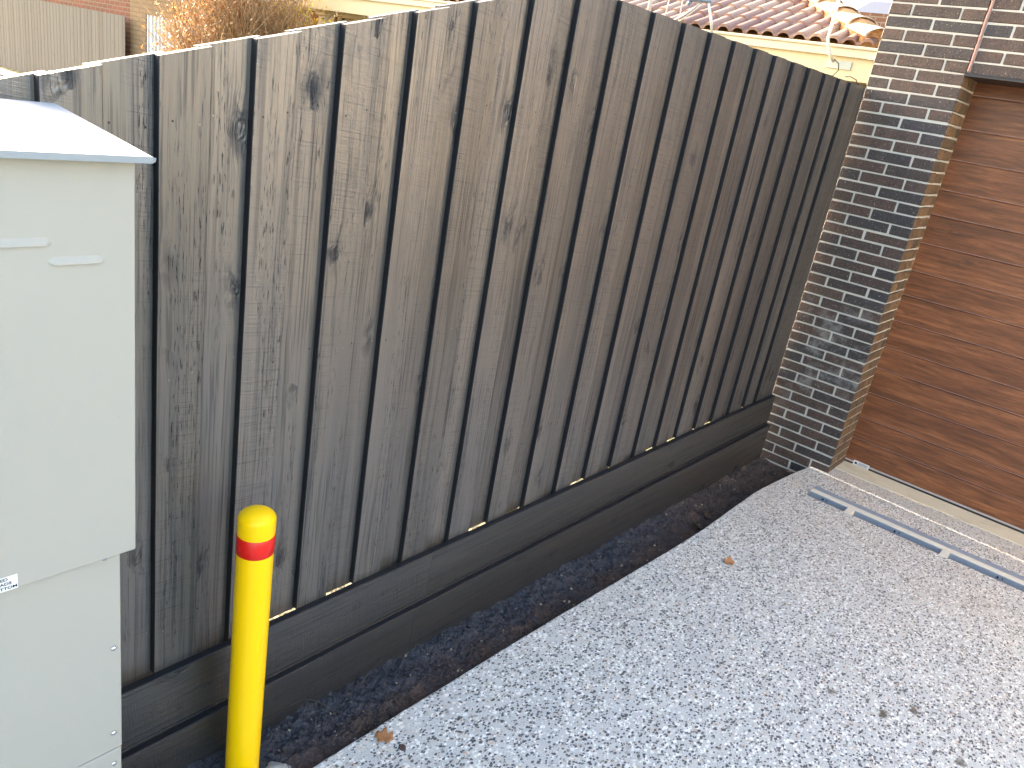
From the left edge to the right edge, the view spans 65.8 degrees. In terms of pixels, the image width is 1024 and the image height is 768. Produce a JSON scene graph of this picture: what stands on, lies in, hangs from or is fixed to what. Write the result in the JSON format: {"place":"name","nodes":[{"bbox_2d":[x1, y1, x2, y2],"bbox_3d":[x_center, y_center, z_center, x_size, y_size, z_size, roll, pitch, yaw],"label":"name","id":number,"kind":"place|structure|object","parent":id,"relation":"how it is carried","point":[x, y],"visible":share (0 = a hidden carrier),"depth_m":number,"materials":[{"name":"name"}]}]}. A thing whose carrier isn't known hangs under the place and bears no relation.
{"place":"outdoors","nodes":[
{"label":"outdoors","id":0,"kind":"place"},
{"bbox_2d":[0,65,789,620],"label":"ground","id":1,"kind":"structure","parent":0,"point":[4,71],"depth_m":4.97,"materials":[{"name":"beige"}]},
{"bbox_2d":[0,0,124,72],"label":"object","id":2,"kind":"object","parent":1,"relation":"on","point":[39,35],"visible":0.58,"depth_m":20.05,"materials":[{"name":"beige metal"}]},
{"bbox_2d":[42,0,129,56],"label":"red brick house","id":3,"kind":"structure","parent":1,"relation":"on","point":[119,7],"depth_m":18.38,"materials":[{"name":"brick"}]},
{"bbox_2d":[130,0,211,55],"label":"beige brick garage","id":4,"kind":"structure","parent":1,"relation":"on","point":[147,11],"depth_m":17.43,"materials":[{"name":"white brick"}]},
{"bbox_2d":[147,15,200,52],"bbox_3d":[-7.194,-6.680,16.994,2.650,2.085,0.025,25,25,34],"label":"ribbed door","id":5,"kind":"structure","parent":4,"relation":"in","point":[150,19],"depth_m":17.27,"materials":[{"name":"white metal"}]},
{"bbox_2d":[133,0,344,53],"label":"bare bush","id":6,"kind":"object","parent":1,"relation":"on","point":[230,19],"visible":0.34,"depth_m":9.98,"materials":[{"name":"brown plant"}]},
{"bbox_2d":[0,0,865,767],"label":"paling fence","id":7,"kind":"object","parent":1,"relation":"on","point":[420,294],"visible":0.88,"depth_m":2.32,"materials":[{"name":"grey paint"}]},
{"bbox_2d":[187,456,792,767],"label":"soil bed","id":8,"kind":"object","parent":1,"relation":"on","point":[315,755],"visible":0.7,"depth_m":2.91,"materials":[{"name":"black soil"}]},
{"bbox_2d":[0,98,155,767],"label":"equipment cabinet","id":9,"kind":"object","parent":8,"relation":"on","point":[67,358],"visible":1,"depth_m":1.25,"materials":[{"name":"metal"}]},
{"bbox_2d":[225,505,276,767],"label":"bollard","id":10,"kind":"object","parent":8,"relation":"on","point":[255,535],"visible":1,"depth_m":1.96,"materials":[{"name":"yellow metal"}]},
{"bbox_2d":[266,761,290,767],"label":"concrete lump","id":11,"kind":"object","parent":8,"relation":"on","point":[272,764],"visible":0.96,"depth_m":2.20,"materials":[{"name":"grey concrete"}]},
{"bbox_2d":[283,699,336,716],"bbox_3d":[-0.607,0.978,2.388,0.160,0.050,0.035,4,22,-17],"label":"twig","id":12,"kind":"object","parent":8,"relation":"on","point":[312,700],"visible":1,"depth_m":2.40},
{"bbox_2d":[704,511,711,518],"bbox_3d":[1.033,0.687,4.167,0.044,0.024,0.067,25,25,34],"label":"clod","id":13,"kind":"object","parent":8,"relation":"on","point":[707,514],"visible":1,"depth_m":4.17,"materials":[{"name":"soil"}]},
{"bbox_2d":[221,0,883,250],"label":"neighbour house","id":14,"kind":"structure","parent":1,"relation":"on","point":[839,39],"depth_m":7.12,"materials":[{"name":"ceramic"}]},
{"bbox_2d":[332,14,364,22],"bbox_3d":[-2.360,-4.526,11.313,0.740,1.350,0.067,25,25,34],"label":"window","id":15,"kind":"structure","parent":14,"relation":"in","point":[342,18],"depth_m":11.13,"materials":[{"name":"beige paint"}]},
{"bbox_2d":[857,1,892,27],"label":"slate roofed house","id":16,"kind":"structure","parent":1,"relation":"on","point":[877,12],"depth_m":15.57,"materials":[{"name":"brick"}]},
{"bbox_2d":[761,0,1023,533],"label":"brick garage","id":17,"kind":"structure","parent":1,"relation":"on","point":[902,361],"depth_m":4.41,"materials":[{"name":"black brick"}]},
{"bbox_2d":[844,83,1023,533],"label":"garage door","id":18,"kind":"structure","parent":17,"relation":"in","point":[941,417],"depth_m":4.44,"materials":[{"name":"brown wood"}]},
{"bbox_2d":[313,467,1023,767],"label":"driveway","id":19,"kind":"structure","parent":0,"point":[805,630],"depth_m":2.96,"materials":[{"name":"grey concrete"}]},
{"bbox_2d":[374,727,395,742],"bbox_3d":[-0.376,1.041,2.344,0.059,0.009,0.058,-4,25,-33],"label":"oak leaf","id":20,"kind":"object","parent":19,"relation":"on","point":[382,735],"visible":1,"depth_m":2.35,"materials":[{"name":"brown plant"}]},
{"bbox_2d":[399,744,405,751],"bbox_3d":[-0.319,1.065,2.318,0.030,0.005,0.020,25,25,34],"label":"dry leaf","id":21,"kind":"object","parent":19,"relation":"on","point":[402,747],"visible":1,"depth_m":2.32,"materials":[{"name":"brown plant"}]},
{"bbox_2d":[724,555,734,564],"bbox_3d":[0.990,0.800,3.593,0.056,0.025,0.050,18,22,20],"label":"oak leaf","id":22,"kind":"object","parent":19,"relation":"on","point":[729,560],"visible":1,"depth_m":3.60,"materials":[{"name":"brown plant"}]},
{"bbox_2d":[808,486,1023,591],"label":"channel drain","id":23,"kind":"object","parent":19,"relation":"in","point":[969,560],"visible":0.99,"depth_m":4.16,"materials":[{"name":"metal"}]},
{"bbox_2d":[842,0,892,8],"label":"sky","id":24,"kind":"structure","parent":0,"point":[856,4],"materials":[{"name":"white"}]},
{"bbox_2d":[828,468,1023,555],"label":"threshold apron","id":25,"kind":"object","parent":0,"point":[946,519],"visible":1,"depth_m":4.48,"materials":[{"name":"grey concrete"}]},
{"bbox_2d":[835,461,1023,546],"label":"garage floor slab","id":26,"kind":"structure","parent":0,"point":[980,522],"depth_m":4.60,"materials":[{"name":"beige concrete"}]}
]}

